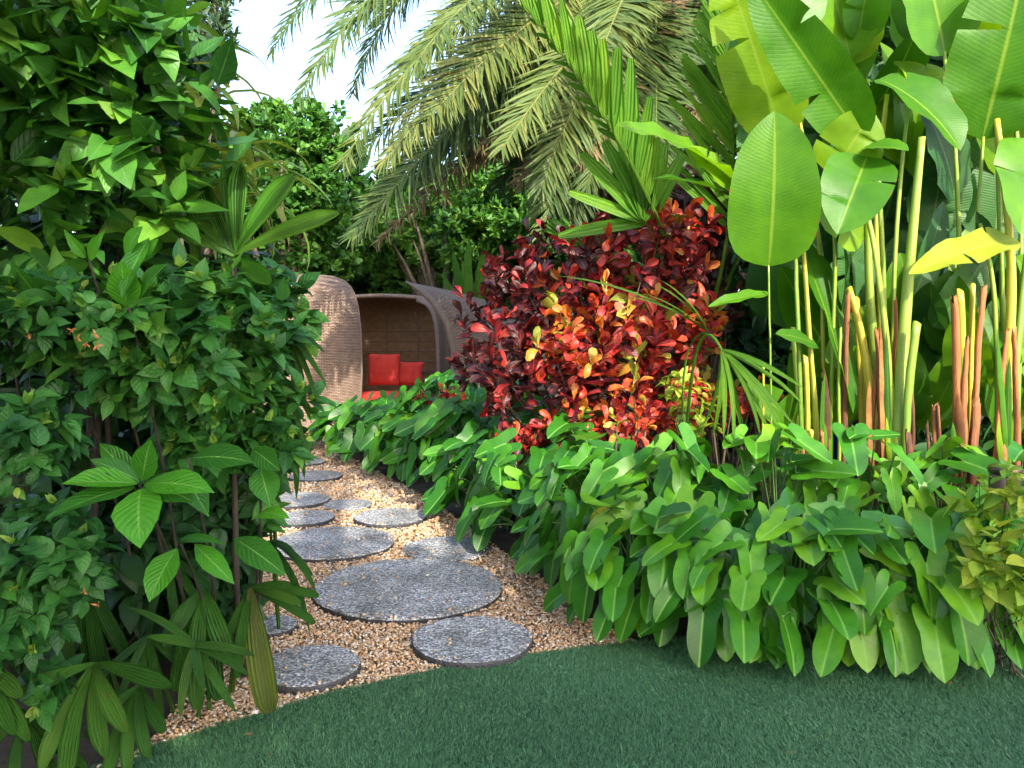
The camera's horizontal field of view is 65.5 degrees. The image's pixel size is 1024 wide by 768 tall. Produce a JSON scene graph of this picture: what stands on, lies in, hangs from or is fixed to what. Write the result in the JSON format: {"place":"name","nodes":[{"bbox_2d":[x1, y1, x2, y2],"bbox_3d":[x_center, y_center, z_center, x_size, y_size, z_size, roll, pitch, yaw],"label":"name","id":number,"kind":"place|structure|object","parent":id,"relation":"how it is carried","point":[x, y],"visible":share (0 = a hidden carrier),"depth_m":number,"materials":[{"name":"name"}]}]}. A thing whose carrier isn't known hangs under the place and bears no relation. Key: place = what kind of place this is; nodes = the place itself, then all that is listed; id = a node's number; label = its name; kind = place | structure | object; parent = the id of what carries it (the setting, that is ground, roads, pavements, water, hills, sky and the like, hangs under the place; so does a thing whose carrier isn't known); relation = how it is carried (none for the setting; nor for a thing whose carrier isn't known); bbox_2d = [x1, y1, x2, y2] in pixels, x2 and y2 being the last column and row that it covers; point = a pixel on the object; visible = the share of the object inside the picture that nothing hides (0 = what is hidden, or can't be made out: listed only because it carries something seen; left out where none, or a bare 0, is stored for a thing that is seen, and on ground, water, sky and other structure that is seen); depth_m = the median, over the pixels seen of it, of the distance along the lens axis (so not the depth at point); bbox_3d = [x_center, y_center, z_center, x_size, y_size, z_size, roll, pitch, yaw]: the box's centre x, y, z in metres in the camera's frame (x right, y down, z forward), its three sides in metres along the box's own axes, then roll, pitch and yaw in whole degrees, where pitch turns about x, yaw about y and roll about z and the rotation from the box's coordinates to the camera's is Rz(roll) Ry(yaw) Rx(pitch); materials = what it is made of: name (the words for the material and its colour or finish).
{"place":"outdoors","nodes":[
{"label":"outdoors","id":0,"kind":"place"},
{"bbox_2d":[96,433,634,767],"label":"path","id":1,"kind":"structure","parent":0,"point":[405,639],"depth_m":4.15,"materials":[{"name":"beige gravel"}]},
{"bbox_2d":[174,159,338,679],"bbox_3d":[-1.057,0.178,3.216,0.456,2.193,0.713,-3,5,-40],"label":"pleated palm","id":2,"kind":"object","parent":1,"relation":"on","point":[228,233],"visible":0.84,"depth_m":3.16,"materials":[{"name":"green plant"}]},
{"bbox_2d":[264,615,297,639],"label":"stepping stone","id":3,"kind":"object","parent":1,"relation":"on","point":[288,625],"visible":0.48,"depth_m":3.93,"materials":[{"name":"stone"}]},
{"bbox_2d":[279,492,331,510],"bbox_3d":[-1.853,1.012,6.809,0.599,0.062,0.587,0,4,0],"label":"stepping stone","id":4,"kind":"object","parent":1,"relation":"on","point":[308,500],"visible":0.46,"depth_m":6.78,"materials":[{"name":"stone"}]},
{"bbox_2d":[282,510,334,528],"bbox_3d":[-1.609,1.058,6.163,0.466,0.062,0.477,0,4,0],"label":"stepping stone","id":5,"kind":"object","parent":1,"relation":"on","point":[303,520],"visible":0.62,"depth_m":6.11,"materials":[{"name":"stone"}]},
{"bbox_2d":[305,458,325,466],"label":"stepping stone","id":6,"kind":"object","parent":1,"relation":"on","point":[319,462],"visible":0.31,"depth_m":8.69,"materials":[{"name":"stone"}]},
{"bbox_2d":[289,470,342,482],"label":"stepping stone","id":7,"kind":"object","parent":1,"relation":"on","point":[319,475],"visible":0.72,"depth_m":7.87,"materials":[{"name":"stone"}]},
{"bbox_2d":[273,645,360,695],"bbox_3d":[-0.878,1.248,3.466,0.437,0.062,0.443,0,4,0],"label":"stepping stone","id":8,"kind":"object","parent":1,"relation":"on","point":[329,666],"visible":0.74,"depth_m":3.43,"materials":[{"name":"stone"}]},
{"bbox_2d":[277,526,393,563],"bbox_3d":[-1.233,1.107,5.471,0.844,0.062,0.829,0,4,0],"label":"stepping stone","id":9,"kind":"object","parent":1,"relation":"on","point":[368,545],"visible":0.73,"depth_m":5.40,"materials":[{"name":"stone"}]},
{"bbox_2d":[322,499,372,511],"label":"stepping stone","id":10,"kind":"object","parent":1,"relation":"on","point":[346,504],"visible":0.81,"depth_m":6.68,"materials":[{"name":"stone"}]},
{"bbox_2d":[354,508,426,529],"bbox_3d":[-0.945,1.056,6.197,0.568,0.062,0.572,0,4,0],"label":"stepping stone","id":11,"kind":"object","parent":1,"relation":"on","point":[373,517],"visible":0.86,"depth_m":6.11,"materials":[{"name":"stone"}]},
{"bbox_2d":[311,559,502,625],"bbox_3d":[-0.591,1.173,4.537,1.077,0.062,1.061,0,4,0],"label":"stepping stone","id":12,"kind":"object","parent":1,"relation":"on","point":[413,588],"visible":0.87,"depth_m":4.42,"materials":[{"name":"stone"}]},
{"bbox_2d":[403,536,490,561],"bbox_3d":[-0.438,1.124,5.372,0.591,0.042,0.598,0,4,0],"label":"stepping stone","id":13,"kind":"object","parent":1,"relation":"on","point":[442,549],"visible":0.67,"depth_m":5.32,"materials":[{"name":"stone"}]},
{"bbox_2d":[411,616,532,669],"bbox_3d":[-0.187,1.227,3.769,0.577,0.062,0.585,0,4,0],"label":"stepping stone","id":14,"kind":"object","parent":1,"relation":"on","point":[495,642],"visible":0.92,"depth_m":3.70,"materials":[{"name":"stone"}]},
{"bbox_2d":[15,0,738,290],"label":"sky","id":15,"kind":"structure","parent":0,"point":[257,19],"materials":[{"name":"white"}]},
{"bbox_2d":[0,391,1023,767],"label":"ground","id":16,"kind":"structure","parent":0,"point":[502,539],"depth_m":3.87,"materials":[{"name":"soil"}]},
{"bbox_2d":[0,314,126,732],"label":"leaf shrub","id":17,"kind":"object","parent":16,"relation":"on","point":[48,578],"visible":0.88,"depth_m":2.48,"materials":[{"name":"green plant"}]},
{"bbox_2d":[0,575,171,767],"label":"lady palm","id":18,"kind":"object","parent":16,"relation":"on","point":[131,718],"visible":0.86,"depth_m":2.58,"materials":[{"name":"green plant"}]},
{"bbox_2d":[0,0,258,659],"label":"broadleaf shrub","id":19,"kind":"object","parent":16,"relation":"on","point":[119,64],"visible":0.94,"depth_m":2.80,"materials":[{"name":"green plant"}]},
{"bbox_2d":[6,87,275,260],"bbox_3d":[-5.010,-2.137,10.241,3.944,5.863,1.907,0,4,0],"label":"evergreen tree","id":20,"kind":"object","parent":16,"relation":"on","point":[261,183],"depth_m":10.53,"materials":[{"name":"green plant"}]},
{"bbox_2d":[0,224,286,436],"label":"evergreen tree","id":21,"kind":"object","parent":16,"relation":"on","point":[6,249],"depth_m":7.84,"materials":[{"name":"green plant"}]},
{"bbox_2d":[0,0,291,694],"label":"evergreen shrub","id":22,"kind":"object","parent":16,"relation":"on","point":[128,577],"visible":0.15,"depth_m":3.35,"materials":[{"name":"green plant"}]},
{"bbox_2d":[10,226,289,678],"bbox_3d":[-1.184,0.394,2.829,0.778,1.824,1.028,0,4,0],"label":"glossy shrub","id":23,"kind":"object","parent":16,"relation":"on","point":[116,473],"visible":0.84,"depth_m":2.54,"materials":[{"name":"green plant"}]},
{"bbox_2d":[0,238,338,581],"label":"leaf shrub","id":24,"kind":"object","parent":16,"relation":"on","point":[200,379],"visible":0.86,"depth_m":2.82,"materials":[{"name":"green plant"}]},
{"bbox_2d":[27,328,102,606],"bbox_3d":[-1.358,0.263,2.443,0.235,0.870,0.036,0,4,0],"label":"flower spray","id":25,"kind":"object","parent":24,"relation":"hanging from","point":[97,336],"visible":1,"depth_m":2.42,"materials":[{"name":"plant"}]},
{"bbox_2d":[49,22,334,286],"bbox_3d":[-1.472,-0.213,3.694,1.281,2.909,1.348,0,4,0],"label":"screw pine","id":26,"kind":"object","parent":16,"relation":"on","point":[248,156],"visible":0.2,"depth_m":3.75,"materials":[{"name":"green plant"}]},
{"bbox_2d":[164,0,243,247],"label":"grey leaved tree","id":27,"kind":"object","parent":16,"relation":"on","point":[220,24],"visible":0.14,"depth_m":8.86,"materials":[{"name":"green plant"}]},
{"bbox_2d":[102,540,318,719],"bbox_3d":[-1.213,0.966,3.067,0.910,0.647,0.655,3,5,33],"label":"lady palm","id":28,"kind":"object","parent":16,"relation":"on","point":[196,636],"visible":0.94,"depth_m":2.91,"materials":[{"name":"green plant"}]},
{"bbox_2d":[211,95,371,281],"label":"evergreen tree","id":29,"kind":"object","parent":16,"relation":"on","point":[314,147],"visible":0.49,"depth_m":13.52,"materials":[{"name":"green plant"}]},
{"bbox_2d":[267,331,327,628],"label":"lady palm","id":30,"kind":"object","parent":16,"relation":"on","point":[298,354],"visible":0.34,"depth_m":3.35,"materials":[{"name":"green plant"}]},
{"bbox_2d":[250,274,362,432],"bbox_3d":[-3.301,-0.510,11.994,2.221,2.289,2.259,0,4,0],"label":"wicker pod","id":31,"kind":"object","parent":16,"relation":"on","point":[334,301],"visible":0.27,"depth_m":11.27,"materials":[{"name":"wicker"}]},
{"bbox_2d":[306,395,374,446],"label":"philodendron","id":32,"kind":"object","parent":16,"relation":"on","point":[320,427],"visible":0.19,"depth_m":9.72,"materials":[{"name":"green plant"}]},
{"bbox_2d":[324,390,413,461],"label":"philodendron","id":33,"kind":"object","parent":16,"relation":"on","point":[345,446],"visible":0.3,"depth_m":8.71,"materials":[{"name":"green plant"}]},
{"bbox_2d":[356,293,448,408],"bbox_3d":[-2.140,-0.456,13.355,2.174,2.113,2.052,0,4,0],"label":"wicker pod","id":34,"kind":"object","parent":16,"relation":"on","point":[408,328],"visible":0.41,"depth_m":14.14,"materials":[{"name":"wicker"}]},
{"bbox_2d":[361,391,425,400],"bbox_3d":[-1.917,0.216,12.797,1.100,0.200,0.750,0,4,0],"label":"seat cushion","id":35,"kind":"object","parent":34,"relation":"on","point":[365,395],"visible":0.24,"depth_m":12.52,"materials":[{"name":"red fabric"}]},
{"bbox_2d":[368,354,399,384],"bbox_3d":[-2.096,-0.236,13.016,0.520,0.516,0.201,0,4,0],"label":"scatter cushion","id":36,"kind":"object","parent":35,"relation":"on","point":[383,369],"visible":1,"depth_m":12.94,"materials":[{"name":"red fabric"}]},
{"bbox_2d":[399,362,422,384],"bbox_3d":[-1.690,-0.172,13.140,0.460,0.392,0.209,1,4,14],"label":"cushion","id":37,"kind":"object","parent":34,"relation":"on","point":[410,373],"visible":0.84,"depth_m":13.06,"materials":[{"name":"red fabric"}]},
{"bbox_2d":[359,386,457,481],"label":"philodendron","id":38,"kind":"object","parent":16,"relation":"on","point":[374,448],"visible":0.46,"depth_m":7.87,"materials":[{"name":"green plant"}]},
{"bbox_2d":[204,120,643,389],"bbox_3d":[-1.594,-2.706,16.905,11.714,6.736,3.869,0,4,0],"label":"evergreen tree","id":39,"kind":"object","parent":16,"relation":"on","point":[360,286],"visible":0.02,"depth_m":16.19,"materials":[{"name":"green plant"}]},
{"bbox_2d":[396,369,477,423],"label":"philodendron","id":40,"kind":"object","parent":16,"relation":"on","point":[432,381],"visible":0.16,"depth_m":9.22,"materials":[{"name":"green plant"}]},
{"bbox_2d":[414,382,466,406],"bbox_3d":[-0.739,0.447,8.164,0.580,0.972,0.680,0,4,0],"label":"croton","id":41,"kind":"object","parent":16,"relation":"on","point":[446,394],"visible":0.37,"depth_m":7.99,"materials":[{"name":"red plant"}]},
{"bbox_2d":[332,155,555,374],"bbox_3d":[-1.301,-1.909,14.703,4.347,4.796,2.388,0,4,0],"label":"evergreen tree","id":42,"kind":"object","parent":16,"relation":"on","point":[460,225],"visible":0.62,"depth_m":14.51,"materials":[{"name":"green plant"}]},
{"bbox_2d":[394,395,493,492],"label":"philodendron","id":43,"kind":"object","parent":16,"relation":"on","point":[432,422],"visible":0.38,"depth_m":7.02,"materials":[{"name":"green plant"}]},
{"bbox_2d":[437,380,490,423],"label":"philodendron","id":44,"kind":"object","parent":16,"relation":"on","point":[474,395],"visible":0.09,"depth_m":8.17,"materials":[{"name":"green plant"}]},
{"bbox_2d":[442,240,488,299],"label":"birds nest fern","id":45,"kind":"object","parent":16,"relation":"on","point":[464,280],"visible":0.43,"depth_m":12.71,"materials":[{"name":"green plant"}]},
{"bbox_2d":[421,421,546,517],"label":"philodendron","id":46,"kind":"object","parent":16,"relation":"on","point":[448,487],"visible":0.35,"depth_m":6.13,"materials":[{"name":"green plant"}]},
{"bbox_2d":[406,281,561,424],"bbox_3d":[-0.369,-0.446,12.064,2.424,2.192,1.045,0,4,0],"label":"wicker pod","id":47,"kind":"object","parent":16,"relation":"on","point":[440,300],"visible":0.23,"depth_m":11.60,"materials":[{"name":"wicker"}]},
{"bbox_2d":[452,359,527,423],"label":"philodendron","id":48,"kind":"object","parent":16,"relation":"on","point":[473,385],"visible":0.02,"depth_m":9.45,"materials":[{"name":"green plant"}]},
{"bbox_2d":[261,0,736,451],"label":"date palm","id":49,"kind":"object","parent":16,"relation":"on","point":[505,52],"visible":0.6,"depth_m":8.38,"materials":[{"name":"green plant"}]},
{"bbox_2d":[456,382,556,445],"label":"philodendron","id":50,"kind":"object","parent":16,"relation":"on","point":[493,421],"visible":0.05,"depth_m":7.21,"materials":[{"name":"green plant"}]},
{"bbox_2d":[455,427,580,558],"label":"philodendron","id":51,"kind":"object","parent":16,"relation":"on","point":[488,504],"visible":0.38,"depth_m":5.25,"materials":[{"name":"green plant"}]},
{"bbox_2d":[488,417,547,525],"bbox_3d":[0.089,0.660,6.046,0.421,0.845,0.709,1,4,19],"label":"croton","id":52,"kind":"object","parent":16,"relation":"on","point":[527,433],"visible":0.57,"depth_m":5.83,"materials":[{"name":"red plant"}]},
{"bbox_2d":[510,405,610,456],"bbox_3d":[0.388,0.610,6.398,1.055,0.854,1.048,1,4,9],"label":"croton","id":53,"kind":"object","parent":16,"relation":"on","point":[526,417],"visible":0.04,"depth_m":6.49,"materials":[{"name":"red plant"}]},
{"bbox_2d":[510,434,655,587],"bbox_3d":[0.491,0.719,4.699,1.002,0.873,0.983,-1,4,-16],"label":"philodendron","id":54,"kind":"object","parent":16,"relation":"on","point":[590,465],"visible":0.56,"depth_m":4.52,"materials":[{"name":"green plant"}]},
{"bbox_2d":[444,197,727,456],"bbox_3d":[0.546,-0.237,6.247,2.251,2.616,1.801,0,4,0],"label":"croton","id":55,"kind":"object","parent":16,"relation":"on","point":[644,333],"visible":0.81,"depth_m":6.02,"materials":[{"name":"red plant"}]},
{"bbox_2d":[525,405,663,511],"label":"philodendron","id":56,"kind":"object","parent":16,"relation":"on","point":[558,425],"visible":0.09,"depth_m":5.56,"materials":[{"name":"green plant"}]},
{"bbox_2d":[543,483,712,643],"bbox_3d":[0.682,0.861,4.030,0.966,0.686,0.925,-2,4,-20],"label":"philodendron","id":57,"kind":"object","parent":16,"relation":"on","point":[592,558],"visible":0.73,"depth_m":3.78,"materials":[{"name":"green plant"}]},
{"bbox_2d":[603,394,660,479],"bbox_3d":[0.728,0.606,5.015,0.434,1.093,0.469,0,4,0],"label":"croton","id":58,"kind":"object","parent":16,"relation":"on","point":[638,420],"visible":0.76,"depth_m":4.95,"materials":[{"name":"red plant"}]},
{"bbox_2d":[551,275,803,438],"bbox_3d":[1.040,0.191,4.961,1.465,1.724,0.731,2,4,25],"label":"fan palm","id":59,"kind":"object","parent":16,"relation":"on","point":[761,391],"visible":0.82,"depth_m":4.72,"materials":[{"name":"green plant"}]},
{"bbox_2d":[603,422,756,554],"bbox_3d":[1.067,0.679,4.642,1.066,0.962,0.997,-3,5,-36],"label":"philodendron","id":60,"kind":"object","parent":16,"relation":"on","point":[684,462],"visible":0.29,"depth_m":4.43,"materials":[{"name":"green plant"}]},
{"bbox_2d":[655,366,722,456],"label":"variegated shrub","id":61,"kind":"object","parent":16,"relation":"on","point":[700,418],"visible":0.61,"depth_m":5.26,"materials":[{"name":"yellow plant"}]},
{"bbox_2d":[520,0,870,418],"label":"feather palm","id":62,"kind":"object","parent":16,"relation":"on","point":[637,163],"visible":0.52,"depth_m":5.86,"materials":[{"name":"green plant"}]},
{"bbox_2d":[651,164,744,463],"bbox_3d":[1.578,-0.452,6.890,0.902,2.940,0.890,0,4,0],"label":"croton","id":63,"kind":"object","parent":16,"relation":"on","point":[684,202],"visible":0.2,"depth_m":6.75,"materials":[{"name":"red plant"}]},
{"bbox_2d":[623,42,776,397],"bbox_3d":[5.198,-3.726,12.171,8.996,9.377,3.016,0,4,0],"label":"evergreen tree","id":64,"kind":"object","parent":16,"relation":"on","point":[743,264],"depth_m":12.24,"materials":[{"name":"green plant"}]},
{"bbox_2d":[623,485,820,667],"bbox_3d":[1.008,0.862,3.844,0.974,0.709,1.010,-4,6,-44],"label":"philodendron","id":65,"kind":"object","parent":16,"relation":"on","point":[699,535],"visible":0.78,"depth_m":3.55,"materials":[{"name":"green plant"}]},
{"bbox_2d":[696,371,783,500],"bbox_3d":[1.629,0.498,5.959,0.737,1.180,0.656,3,5,34],"label":"croton","id":66,"kind":"object","parent":16,"relation":"on","point":[746,411],"visible":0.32,"depth_m":5.84,"materials":[{"name":"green plant"}]},
{"bbox_2d":[617,0,884,516],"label":"heliconia","id":67,"kind":"object","parent":16,"relation":"on","point":[771,185],"visible":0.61,"depth_m":4.97,"materials":[{"name":"green plant"}]},
{"bbox_2d":[700,423,857,560],"bbox_3d":[1.486,0.683,4.582,0.962,0.963,1.047,0,4,0],"label":"philodendron","id":68,"kind":"object","parent":16,"relation":"on","point":[796,473],"visible":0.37,"depth_m":4.36,"materials":[{"name":"green plant"}]},
{"bbox_2d":[810,419,858,494],"bbox_3d":[2.512,0.582,5.956,0.620,1.000,0.620,0,4,0],"label":"glazed pot","id":69,"kind":"object","parent":16,"relation":"on","point":[835,443],"depth_m":5.73,"materials":[{"name":"black ceramic"}]},
{"bbox_2d":[654,16,1023,473],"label":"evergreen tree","id":70,"kind":"object","parent":16,"relation":"on","point":[750,336],"visible":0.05,"depth_m":7.56,"materials":[{"name":"green plant"}]},
{"bbox_2d":[748,0,967,506],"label":"heliconia","id":71,"kind":"object","parent":16,"relation":"on","point":[813,55],"visible":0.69,"depth_m":4.90,"materials":[{"name":"green plant"}]},
{"bbox_2d":[789,422,935,553],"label":"philodendron","id":72,"kind":"object","parent":16,"relation":"on","point":[857,452],"visible":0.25,"depth_m":4.33,"materials":[{"name":"green plant"}]},
{"bbox_2d":[858,435,1000,550],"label":"philodendron","id":73,"kind":"object","parent":16,"relation":"on","point":[940,471],"visible":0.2,"depth_m":4.42,"materials":[{"name":"green plant"}]},
{"bbox_2d":[880,0,992,507],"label":"heliconia","id":74,"kind":"object","parent":16,"relation":"on","point":[950,192],"visible":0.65,"depth_m":5.20,"materials":[{"name":"green plant"}]},
{"bbox_2d":[876,485,1023,668],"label":"philodendron","id":75,"kind":"object","parent":16,"relation":"on","point":[1015,653],"visible":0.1,"depth_m":3.56,"materials":[{"name":"green plant"}]},
{"bbox_2d":[909,0,1023,465],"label":"heliconia","id":76,"kind":"object","parent":16,"relation":"on","point":[983,79],"visible":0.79,"depth_m":4.99,"materials":[{"name":"green plant"}]},
{"bbox_2d":[964,439,1023,506],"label":"philodendron","id":77,"kind":"object","parent":16,"relation":"on","point":[1015,451],"visible":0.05,"depth_m":4.53,"materials":[{"name":"green plant"}]},
{"bbox_2d":[987,464,1022,514],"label":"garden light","id":78,"kind":"object","parent":16,"relation":"on","point":[994,472],"visible":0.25,"depth_m":3.95,"materials":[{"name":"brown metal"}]},
{"bbox_2d":[88,633,1023,767],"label":"lawn","id":79,"kind":"structure","parent":0,"point":[505,764],"depth_m":3.01,"materials":[{"name":"green plant"}]},
{"bbox_2d":[718,500,923,676],"bbox_3d":[1.365,0.888,3.720,1.040,0.675,1.002,3,5,32],"label":"philodendron","id":80,"kind":"object","parent":79,"relation":"on","point":[839,533],"visible":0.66,"depth_m":3.43,"materials":[{"name":"green plant"}]},
{"bbox_2d":[803,504,1013,682],"bbox_3d":[1.845,0.876,3.741,0.978,0.695,1.093,0,4,0],"label":"philodendron","id":81,"kind":"object","parent":79,"relation":"on","point":[949,614],"visible":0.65,"depth_m":3.38,"materials":[{"name":"green plant"}]},
{"bbox_2d":[942,458,1023,674],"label":"variegated shrub","id":82,"kind":"object","parent":79,"relation":"on","point":[996,581],"visible":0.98,"depth_m":3.31,"materials":[{"name":"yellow plant"}]},
{"bbox_2d":[1002,647,1023,679],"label":"twig","id":83,"kind":"object","parent":79,"relation":"on","point":[1019,673],"visible":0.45,"depth_m":3.40,"materials":[{"name":"grey plant"}]},
{"bbox_2d":[497,140,643,398],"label":"evergreen tree","id":84,"kind":"object","parent":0,"point":[561,257],"visible":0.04,"depth_m":13.97,"materials":[{"name":"green plant"}]}
]}

